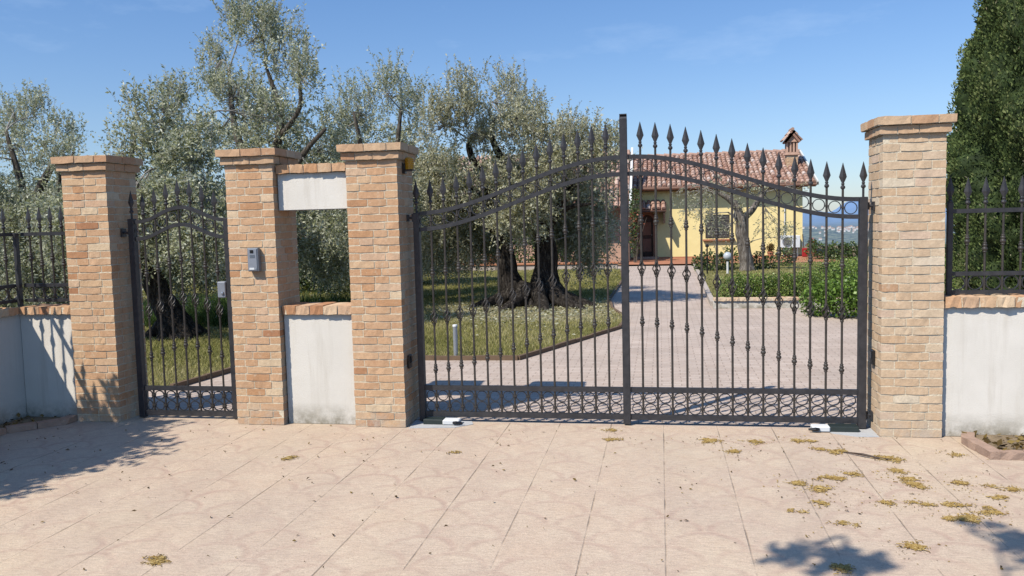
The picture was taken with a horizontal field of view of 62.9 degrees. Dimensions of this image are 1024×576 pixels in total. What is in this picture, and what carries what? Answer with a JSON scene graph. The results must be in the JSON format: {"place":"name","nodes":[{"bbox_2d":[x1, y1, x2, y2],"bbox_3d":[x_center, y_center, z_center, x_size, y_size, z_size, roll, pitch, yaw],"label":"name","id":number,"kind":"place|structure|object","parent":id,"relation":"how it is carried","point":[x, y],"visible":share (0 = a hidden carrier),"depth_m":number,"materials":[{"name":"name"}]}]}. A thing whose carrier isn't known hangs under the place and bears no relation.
{"place":"outdoors","nodes":[
{"label":"outdoors","id":0,"kind":"place"},
{"bbox_2d":[143,290,350,327],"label":"tall grass","id":1,"kind":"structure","parent":0,"point":[202,316],"depth_m":15.58,"materials":[{"name":"green plant"}]},
{"bbox_2d":[15,268,621,385],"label":"lawn","id":2,"kind":"structure","parent":0,"point":[439,341],"depth_m":13.62,"materials":[{"name":"green plant"}]},
{"bbox_2d":[0,78,95,306],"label":"olive tree","id":3,"kind":"object","parent":2,"relation":"on","point":[10,203],"visible":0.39,"depth_m":17.29,"materials":[{"name":"green plant"}]},
{"bbox_2d":[2,152,225,287],"bbox_3d":[-12.696,-1.693,26.705,10.461,5.113,4.871,-1,5,10],"label":"olive tree","id":4,"kind":"object","parent":2,"relation":"on","point":[183,252],"depth_m":26.92,"materials":[{"name":"green plant"}]},
{"bbox_2d":[9,64,304,340],"bbox_3d":[-5.494,-1.313,13.639,3.915,4.711,3.884,-1,5,10],"label":"olive tree","id":5,"kind":"object","parent":2,"relation":"on","point":[170,153],"visible":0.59,"depth_m":12.75,"materials":[{"name":"green plant"}]},
{"bbox_2d":[184,0,369,300],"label":"olive tree","id":6,"kind":"object","parent":2,"relation":"on","point":[335,244],"visible":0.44,"depth_m":15.84,"materials":[{"name":"green plant"}]},
{"bbox_2d":[298,255,349,291],"bbox_3d":[-4.789,-0.416,22.124,5.193,1.243,1.354,0,5,19],"label":"hedge","id":7,"kind":"object","parent":2,"relation":"on","point":[306,286],"visible":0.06,"depth_m":22.08,"materials":[{"name":"green plant"}]},
{"bbox_2d":[296,46,446,297],"bbox_3d":[-3.231,-2.445,19.080,3.892,5.732,3.560,-1,5,10],"label":"olive tree","id":8,"kind":"object","parent":2,"relation":"on","point":[358,121],"visible":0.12,"depth_m":19.07,"materials":[{"name":"green plant"}]},
{"bbox_2d":[296,134,472,282],"bbox_3d":[-4.222,-2.142,23.945,7.046,4.718,5.212,-1,5,10],"label":"olive tree","id":9,"kind":"object","parent":2,"relation":"on","point":[423,232],"depth_m":23.91,"materials":[{"name":"green plant"}]},
{"bbox_2d":[453,324,457,355],"bbox_3d":[-0.746,0.693,11.035,0.066,0.424,0.064,-1,5,10],"label":"bollard light","id":10,"kind":"object","parent":2,"relation":"on","point":[455,341],"visible":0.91,"depth_m":11.01,"materials":[{"name":"metal"}]},
{"bbox_2d":[396,53,642,310],"bbox_3d":[0.107,-2.268,17.830,5.346,5.585,4.565,-1,5,10],"label":"olive tree","id":11,"kind":"object","parent":2,"relation":"on","point":[519,118],"visible":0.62,"depth_m":17.07,"materials":[{"name":"green plant"}]},
{"bbox_2d":[424,291,620,337],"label":"flowers","id":12,"kind":"object","parent":2,"relation":"on","point":[529,312],"visible":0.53,"depth_m":15.74,"materials":[{"name":"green plant"}]},
{"bbox_2d":[0,201,954,427],"bbox_3d":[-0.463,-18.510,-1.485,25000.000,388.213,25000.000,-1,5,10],"label":"terrain","id":13,"kind":"structure","parent":0,"point":[818,222],"depth_m":3010.88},
{"bbox_2d":[0,307,26,424],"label":"rendered wall","id":14,"kind":"structure","parent":13,"relation":"on","point":[12,393],"depth_m":7.97,"materials":[{"name":"white paint"}]},
{"bbox_2d":[0,208,23,306],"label":"iron fence","id":15,"kind":"object","parent":14,"relation":"on","point":[18,277],"visible":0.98,"depth_m":8.11,"materials":[{"name":"black metal"}]},
{"bbox_2d":[475,229,517,262],"bbox_3d":[-0.815,-1.667,32.036,2.209,1.935,1.286,-1,5,10],"label":"shrub","id":16,"kind":"object","parent":13,"relation":"on","point":[513,246],"visible":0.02,"depth_m":31.96,"materials":[{"name":"green plant"}]},
{"bbox_2d":[450,261,618,270],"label":"garden wall","id":17,"kind":"structure","parent":13,"relation":"on","point":[529,266],"depth_m":29.93,"materials":[{"name":"concrete"}]},
{"bbox_2d":[513,228,563,262],"bbox_3d":[1.007,-1.691,31.733,2.231,1.912,1.169,-1,5,4],"label":"shrub","id":18,"kind":"object","parent":13,"relation":"on","point":[519,252],"visible":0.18,"depth_m":31.66,"materials":[{"name":"green plant"}]},
{"bbox_2d":[558,223,610,261],"bbox_3d":[2.622,-1.718,31.421,2.222,1.932,1.185,-1,5,3],"label":"shrub","id":19,"kind":"object","parent":13,"relation":"on","point":[589,253],"visible":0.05,"depth_m":31.35,"materials":[{"name":"green plant"}]},
{"bbox_2d":[945,0,1023,289],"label":"cypress tree","id":20,"kind":"object","parent":13,"relation":"on","point":[985,139],"visible":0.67,"depth_m":9.40,"materials":[{"name":"green plant"}]},
{"bbox_2d":[0,0,980,216],"label":"sky","id":21,"kind":"structure","parent":0,"point":[751,72],"materials":[{"name":"blue"}]},
{"bbox_2d":[148,265,869,426],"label":"driveway","id":22,"kind":"structure","parent":0,"point":[755,342],"depth_m":10.21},
{"bbox_2d":[170,270,621,385],"bbox_3d":[1.562,0.285,18.065,3.763,0.065,20.129,0,5,22],"label":"lawn edging","id":23,"kind":"object","parent":22,"relation":"on","point":[206,376],"visible":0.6,"depth_m":10.94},
{"bbox_2d":[693,264,712,305],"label":"garden kerb","id":24,"kind":"structure","parent":22,"relation":"on","point":[708,293],"depth_m":19.29,"materials":[{"name":"white concrete"}]},
{"bbox_2d":[713,297,848,308],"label":"retaining wall","id":25,"kind":"structure","parent":22,"relation":"on","point":[739,302],"depth_m":16.14,"materials":[{"name":"concrete"}]},
{"bbox_2d":[798,273,867,317],"bbox_3d":[5.986,0.114,14.339,2.017,0.859,1.248,-1,5,10],"label":"bush","id":26,"kind":"object","parent":22,"relation":"on","point":[851,291],"visible":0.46,"depth_m":14.33,"materials":[{"name":"green plant"}]},
{"bbox_2d":[0,415,1023,575],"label":"forecourt paving","id":27,"kind":"structure","parent":0,"point":[612,520],"depth_m":5.38,"materials":[{"name":"beige stone"}]},
{"bbox_2d":[0,413,77,435],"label":"planter bed","id":28,"kind":"object","parent":27,"relation":"on","point":[26,423],"visible":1,"depth_m":7.78,"materials":[{"name":"brown brick"}]},
{"bbox_2d":[18,304,77,416],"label":"rendered wall","id":29,"kind":"structure","parent":27,"relation":"on","point":[48,358],"depth_m":8.07,"materials":[{"name":"white paint"}]},
{"bbox_2d":[20,207,69,301],"bbox_3d":[-4.463,-0.329,8.101,0.620,0.926,0.044,-1,5,10],"label":"iron fence","id":30,"kind":"object","parent":29,"relation":"on","point":[43,284],"visible":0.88,"depth_m":8.11,"materials":[{"name":"black metal"}]},
{"bbox_2d":[50,155,149,421],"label":"brick pillar","id":31,"kind":"structure","parent":27,"relation":"on","point":[96,189],"depth_m":7.86,"materials":[{"name":"beige brick"}]},
{"bbox_2d":[120,179,237,418],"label":"pedestrian gate","id":32,"kind":"structure","parent":31,"relation":"attached to","point":[224,291],"depth_m":7.90,"materials":[{"name":"metal"}]},
{"bbox_2d":[140,553,171,566],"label":"catkin clump","id":33,"kind":"object","parent":27,"relation":"on","point":[157,560],"visible":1,"depth_m":4.55,"materials":[{"name":"yellow plant"}]},
{"bbox_2d":[215,148,300,424],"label":"brick pillar","id":34,"kind":"structure","parent":27,"relation":"on","point":[256,217],"depth_m":7.56,"materials":[{"name":"beige brick"}]},
{"bbox_2d":[247,248,260,271],"bbox_3d":[-2.311,-0.254,7.489,0.104,0.210,0.058,-1,5,10],"label":"intercom","id":35,"kind":"object","parent":34,"relation":"attached to","point":[254,260],"visible":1,"depth_m":7.47,"materials":[{"name":"grey metal"}]},
{"bbox_2d":[276,162,346,210],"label":"rendered wall","id":36,"kind":"structure","parent":34,"relation":"attached to","point":[313,186],"depth_m":7.44,"materials":[{"name":"white plaster"},{"name":"tan brick"}]},
{"bbox_2d":[277,455,298,460],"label":"catkin clump","id":37,"kind":"object","parent":27,"relation":"on","point":[290,457],"visible":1,"depth_m":6.52,"materials":[{"name":"yellow plant"}]},
{"bbox_2d":[282,302,355,424],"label":"rendered wall","id":38,"kind":"structure","parent":27,"relation":"on","point":[319,361],"depth_m":7.58,"materials":[{"name":"white paint"}]},
{"bbox_2d":[336,142,419,426],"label":"brick pillar","id":39,"kind":"structure","parent":27,"relation":"on","point":[379,187],"depth_m":7.36,"materials":[{"name":"beige brick"}]},
{"bbox_2d":[402,157,414,173],"bbox_3d":[-0.913,-1.081,7.388,0.101,0.141,0.090,-1,5,10],"label":"beacon","id":40,"kind":"object","parent":39,"relation":"attached to","point":[408,165],"visible":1,"depth_m":7.35,"materials":[{"name":"yellow plastic"}]},
{"bbox_2d":[407,354,411,368],"bbox_3d":[-0.914,0.657,7.495,0.024,0.120,0.090,-1,5,10],"label":"photocell","id":41,"kind":"object","parent":39,"relation":"attached to","point":[409,360],"visible":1,"depth_m":7.46,"materials":[{"name":"black plastic"}]},
{"bbox_2d":[406,114,630,423],"bbox_3d":[0.030,-0.137,7.373,1.982,2.670,0.073,-1,5,10],"label":"driveway gate leaf","id":42,"kind":"object","parent":39,"relation":"attached to","point":[625,389],"visible":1,"depth_m":7.36,"materials":[{"name":"metal"}]},
{"bbox_2d":[409,420,472,427],"bbox_3d":[-0.629,1.222,7.477,0.565,0.006,0.290,-1,5,10],"label":"concrete patch","id":43,"kind":"object","parent":27,"relation":"on","point":[417,424],"visible":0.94,"depth_m":7.44,"materials":[{"name":"grey concrete"}]},
{"bbox_2d":[423,417,462,424],"bbox_3d":[-0.607,1.194,7.509,0.382,0.047,0.142,0,5,18],"label":"gate motor","id":44,"kind":"object","parent":43,"relation":"on","point":[441,421],"visible":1,"depth_m":7.47,"materials":[{"name":"white paint"}]},
{"bbox_2d":[1,424,1002,575],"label":"leaf litter","id":45,"kind":"object","parent":27,"relation":"on","point":[482,491],"visible":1,"depth_m":5.76,"materials":[{"name":"brown plant"}]},
{"bbox_2d":[593,428,621,431],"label":"catkin clump","id":46,"kind":"object","parent":27,"relation":"on","point":[612,429],"visible":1,"depth_m":7.12,"materials":[{"name":"yellow plant"}]},
{"bbox_2d":[602,437,623,440],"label":"catkin clump","id":47,"kind":"object","parent":27,"relation":"on","point":[611,439],"visible":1,"depth_m":6.81,"materials":[{"name":"yellow plant"}]},
{"bbox_2d":[698,438,723,443],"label":"catkin clump","id":48,"kind":"object","parent":27,"relation":"on","point":[707,440],"visible":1,"depth_m":6.70,"materials":[{"name":"yellow plant"}]},
{"bbox_2d":[722,449,741,453],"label":"catkin clump","id":49,"kind":"object","parent":27,"relation":"on","point":[732,451],"visible":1,"depth_m":6.39,"materials":[{"name":"yellow plant"}]},
{"bbox_2d":[739,439,764,444],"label":"catkin clump","id":50,"kind":"object","parent":27,"relation":"on","point":[755,441],"visible":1,"depth_m":6.63,"materials":[{"name":"yellow plant"}]},
{"bbox_2d":[774,438,816,443],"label":"catkin clump","id":51,"kind":"object","parent":27,"relation":"on","point":[801,440],"visible":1,"depth_m":6.62,"materials":[{"name":"yellow plant"}]},
{"bbox_2d":[786,508,809,512],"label":"catkin clump","id":52,"kind":"object","parent":27,"relation":"on","point":[789,510],"visible":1,"depth_m":5.07,"materials":[{"name":"yellow plant"}]},
{"bbox_2d":[786,480,812,487],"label":"catkin clump","id":53,"kind":"object","parent":27,"relation":"on","point":[799,482],"visible":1,"depth_m":5.59,"materials":[{"name":"yellow plant"}]},
{"bbox_2d":[811,499,829,506],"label":"catkin clump","id":54,"kind":"object","parent":27,"relation":"on","point":[821,502],"visible":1,"depth_m":5.20,"materials":[{"name":"yellow plant"}]},
{"bbox_2d":[806,483,835,494],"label":"catkin clump","id":55,"kind":"object","parent":27,"relation":"on","point":[816,489],"visible":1,"depth_m":5.47,"materials":[{"name":"yellow plant"}]},
{"bbox_2d":[808,446,846,455],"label":"catkin clump","id":56,"kind":"object","parent":27,"relation":"on","point":[835,451],"visible":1,"depth_m":6.33,"materials":[{"name":"yellow plant"}]},
{"bbox_2d":[812,474,847,481],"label":"catkin clump","id":57,"kind":"object","parent":27,"relation":"on","point":[834,477],"visible":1,"depth_m":5.68,"materials":[{"name":"yellow plant"}]},
{"bbox_2d":[812,562,855,574],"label":"catkin clump","id":58,"kind":"object","parent":27,"relation":"on","point":[843,567],"visible":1,"depth_m":4.24,"materials":[{"name":"plant"}]},
{"bbox_2d":[827,520,860,526],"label":"catkin clump","id":59,"kind":"object","parent":27,"relation":"on","point":[843,522],"visible":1,"depth_m":4.84,"materials":[{"name":"yellow plant"}]},
{"bbox_2d":[840,471,864,476],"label":"catkin clump","id":60,"kind":"object","parent":27,"relation":"on","point":[855,473],"visible":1,"depth_m":5.76,"materials":[{"name":"yellow plant"}]},
{"bbox_2d":[830,428,878,436],"bbox_3d":[2.780,1.186,6.870,0.380,0.006,0.290,-1,5,10],"label":"concrete patch","id":61,"kind":"object","parent":27,"relation":"on","point":[867,432],"visible":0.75,"depth_m":6.82,"materials":[{"name":"grey concrete"}]},
{"bbox_2d":[808,423,858,431],"bbox_3d":[2.651,1.159,6.921,0.401,0.047,0.161,-1,5,10],"label":"gate motor","id":62,"kind":"object","parent":61,"relation":"on","point":[833,427],"visible":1,"depth_m":6.88,"materials":[{"name":"white paint"}]},
{"bbox_2d":[686,435,1023,566],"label":"catkin crumbs","id":63,"kind":"object","parent":27,"relation":"on","point":[881,479],"visible":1,"depth_m":5.40,"materials":[{"name":"plant"}]},
{"bbox_2d":[844,452,894,459],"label":"fallen twig","id":64,"kind":"object","parent":27,"relation":"on","point":[863,454],"visible":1,"depth_m":6.14,"materials":[{"name":"brown wood"}]},
{"bbox_2d":[875,500,895,504],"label":"catkin clump","id":65,"kind":"object","parent":27,"relation":"on","point":[888,502],"visible":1,"depth_m":5.17,"materials":[{"name":"yellow plant"}]},
{"bbox_2d":[873,454,906,463],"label":"catkin clump","id":66,"kind":"object","parent":27,"relation":"on","point":[897,459],"visible":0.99,"depth_m":6.08,"materials":[{"name":"yellow plant"}]},
{"bbox_2d":[887,467,917,475],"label":"catkin clump","id":67,"kind":"object","parent":27,"relation":"on","point":[897,470],"visible":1,"depth_m":5.80,"materials":[{"name":"yellow plant"}]},
{"bbox_2d":[860,113,957,437],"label":"brick pillar","id":68,"kind":"structure","parent":27,"relation":"on","point":[906,230],"depth_m":6.59,"materials":[{"name":"beige brick"}]},
{"bbox_2d":[627,122,874,428],"bbox_3d":[1.985,-0.123,7.028,1.982,2.600,0.073,-1,5,10],"label":"driveway gate leaf","id":69,"kind":"object","parent":68,"relation":"attached to","point":[861,216],"visible":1,"depth_m":7.01,"materials":[{"name":"metal"}]},
{"bbox_2d":[870,349,874,364],"bbox_3d":[2.955,0.566,6.863,0.028,0.120,0.090,-1,5,10],"label":"photocell","id":70,"kind":"object","parent":68,"relation":"attached to","point":[872,356],"visible":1,"depth_m":6.82,"materials":[{"name":"black plastic"}]},
{"bbox_2d":[893,475,929,489],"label":"catkin clump","id":71,"kind":"object","parent":27,"relation":"on","point":[912,483],"visible":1,"depth_m":5.54,"materials":[{"name":"yellow plant"}]},
{"bbox_2d":[896,540,930,552],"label":"catkin clump","id":72,"kind":"object","parent":27,"relation":"on","point":[915,546],"visible":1,"depth_m":4.49,"materials":[{"name":"yellow plant"}]},
{"bbox_2d":[902,500,937,506],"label":"catkin clump","id":73,"kind":"object","parent":27,"relation":"on","point":[925,503],"visible":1,"depth_m":5.14,"materials":[{"name":"yellow plant"}]},
{"bbox_2d":[940,501,975,509],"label":"catkin clump","id":74,"kind":"object","parent":27,"relation":"on","point":[950,504],"visible":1,"depth_m":5.10,"materials":[{"name":"yellow plant"}]},
{"bbox_2d":[943,479,972,485],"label":"catkin clump","id":75,"kind":"object","parent":27,"relation":"on","point":[964,483],"visible":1,"depth_m":5.51,"materials":[{"name":"yellow plant"}]},
{"bbox_2d":[947,452,969,456],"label":"catkin clump","id":76,"kind":"object","parent":27,"relation":"on","point":[954,454],"visible":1,"depth_m":6.14,"materials":[{"name":"yellow plant"}]},
{"bbox_2d":[942,512,1011,524],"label":"catkin clump","id":77,"kind":"object","parent":27,"relation":"on","point":[968,517],"visible":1,"depth_m":4.88,"materials":[{"name":"yellow plant"}]},
{"bbox_2d":[942,293,1023,436],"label":"rendered wall","id":78,"kind":"structure","parent":27,"relation":"on","point":[983,366],"depth_m":6.58,"materials":[{"name":"white plaster"},{"name":"tan brick"}]},
{"bbox_2d":[945,175,1023,295],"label":"iron fence","id":79,"kind":"object","parent":78,"relation":"on","point":[985,210],"visible":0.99,"depth_m":6.62,"materials":[{"name":"black metal"}]},
{"bbox_2d":[971,505,1008,515],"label":"catkin clump","id":80,"kind":"object","parent":27,"relation":"on","point":[992,511],"visible":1,"depth_m":4.97,"materials":[{"name":"yellow plant"}]},
{"bbox_2d":[961,430,1023,459],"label":"planter bed","id":81,"kind":"object","parent":27,"relation":"on","point":[1000,447],"visible":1,"depth_m":6.27,"materials":[{"name":"pink stone"}]},
{"bbox_2d":[985,494,1009,501],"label":"catkin clump","id":82,"kind":"object","parent":27,"relation":"on","point":[997,497],"visible":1,"depth_m":5.21,"materials":[{"name":"yellow plant"}]},
{"bbox_2d":[978,484,1022,491],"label":"catkin clump","id":83,"kind":"object","parent":27,"relation":"on","point":[1012,489],"visible":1,"depth_m":5.37,"materials":[{"name":"yellow plant"}]},
{"bbox_2d":[436,127,818,262],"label":"house","id":84,"kind":"structure","parent":0,"point":[791,139],"depth_m":35.15,"materials":[{"name":"yellow paint"}]},
{"bbox_2d":[642,215,652,255],"bbox_3d":[5.743,-2.277,35.588,0.520,1.840,0.105,-1,5,10],"label":"door","id":85,"kind":"structure","parent":84,"relation":"in","point":[647,233],"depth_m":35.58,"materials":[{"name":"brown wood"}]},
{"bbox_2d":[703,215,729,240],"bbox_3d":[8.630,-2.515,34.926,1.300,1.078,0.240,-1,5,10],"label":"window","id":86,"kind":"structure","parent":84,"relation":"in","point":[727,219],"depth_m":34.96,"materials":[{"name":"metal"}]},
{"bbox_2d":[619,256,835,264],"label":"terrace paving","id":87,"kind":"structure","parent":0,"point":[667,261],"depth_m":32.58,"materials":[{"name":"ceramic"}]},
{"bbox_2d":[628,187,646,262],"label":"shrub","id":88,"kind":"object","parent":87,"relation":"on","point":[632,217],"visible":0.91,"depth_m":32.48,"materials":[{"name":"green plant"}]},
{"bbox_2d":[766,242,774,257],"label":"potted plant","id":89,"kind":"object","parent":87,"relation":"on","point":[770,248],"visible":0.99,"depth_m":33.55,"materials":[{"name":"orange plant"}]},
{"bbox_2d":[780,235,799,255],"bbox_3d":[11.393,-1.693,34.306,0.760,0.920,0.427,-1,5,10],"label":"air conditioner","id":90,"kind":"object","parent":87,"relation":"on","point":[783,243],"visible":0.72,"depth_m":34.12,"materials":[{"name":"white paint"}]},
{"bbox_2d":[802,234,807,256],"bbox_3d":[11.829,-1.724,33.965,0.220,0.907,0.774,-1,5,10],"label":"red garden tool","id":91,"kind":"object","parent":87,"relation":"on","point":[804,254],"visible":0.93,"depth_m":33.62,"materials":[{"name":"red plastic"}]},
{"bbox_2d":[805,238,817,255],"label":"potted plant","id":92,"kind":"object","parent":87,"relation":"on","point":[812,245],"visible":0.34,"depth_m":33.30,"materials":[{"name":"green plant"}]},
{"bbox_2d":[692,256,959,296],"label":"lawn","id":93,"kind":"structure","parent":0,"point":[734,273],"depth_m":25.52,"materials":[{"name":"green plant"}]},
{"bbox_2d":[705,244,708,272],"bbox_3d":[5.921,-0.879,25.374,0.120,0.900,0.114,-1,5,10],"label":"garden lamp","id":94,"kind":"object","parent":93,"relation":"on","point":[706,245],"visible":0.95,"depth_m":25.36,"materials":[{"name":"black plastic"}]},
{"bbox_2d":[691,248,730,270],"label":"shrub","id":95,"kind":"object","parent":93,"relation":"on","point":[697,258],"visible":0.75,"depth_m":26.95,"materials":[{"name":"green plant"}]},
{"bbox_2d":[723,252,730,273],"bbox_3d":[6.514,-0.763,25.279,0.260,0.655,0.260,-1,5,10],"label":"garden lamp","id":96,"kind":"object","parent":93,"relation":"on","point":[727,256],"visible":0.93,"depth_m":25.22,"materials":[{"name":"white plastic"}]},
{"bbox_2d":[721,245,738,268],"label":"shrub","id":97,"kind":"object","parent":93,"relation":"on","point":[735,253],"visible":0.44,"depth_m":27.54,"materials":[{"name":"green plant"}]},
{"bbox_2d":[669,174,808,271],"bbox_3d":[7.170,-1.993,26.134,4.423,3.117,1.898,-1,5,10],"label":"olive tree","id":98,"kind":"object","parent":93,"relation":"on","point":[739,216],"visible":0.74,"depth_m":26.25,"materials":[{"name":"green plant"}]},
{"bbox_2d":[752,251,776,268],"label":"shrub","id":99,"kind":"object","parent":93,"relation":"on","point":[766,263],"visible":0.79,"depth_m":27.00,"materials":[{"name":"green plant"}]},
{"bbox_2d":[773,246,796,265],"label":"shrub","id":100,"kind":"object","parent":93,"relation":"on","point":[790,260],"visible":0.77,"depth_m":28.25,"materials":[{"name":"green plant"}]},
{"bbox_2d":[715,258,960,296],"bbox_3d":[6.640,-0.142,16.642,5.162,0.914,1.390,-2,5,-4],"label":"hedge","id":101,"kind":"object","parent":93,"relation":"on","point":[771,286],"visible":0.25,"depth_m":16.49,"materials":[{"name":"green plant"}]},
{"bbox_2d":[797,253,945,281],"bbox_3d":[8.376,-0.379,18.980,6.057,0.900,1.287,-6,6,-42],"label":"hedge","id":102,"kind":"object","parent":93,"relation":"on","point":[831,264],"visible":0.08,"depth_m":17.51,"materials":[{"name":"green plant"}]},
{"bbox_2d":[803,240,953,258],"bbox_3d":[13.916,-1.413,31.008,5.900,0.859,1.354,0,5,20],"label":"hedge","id":103,"kind":"object","parent":93,"relation":"on","point":[848,251],"visible":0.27,"depth_m":31.48,"materials":[{"name":"green plant"}]}
]}

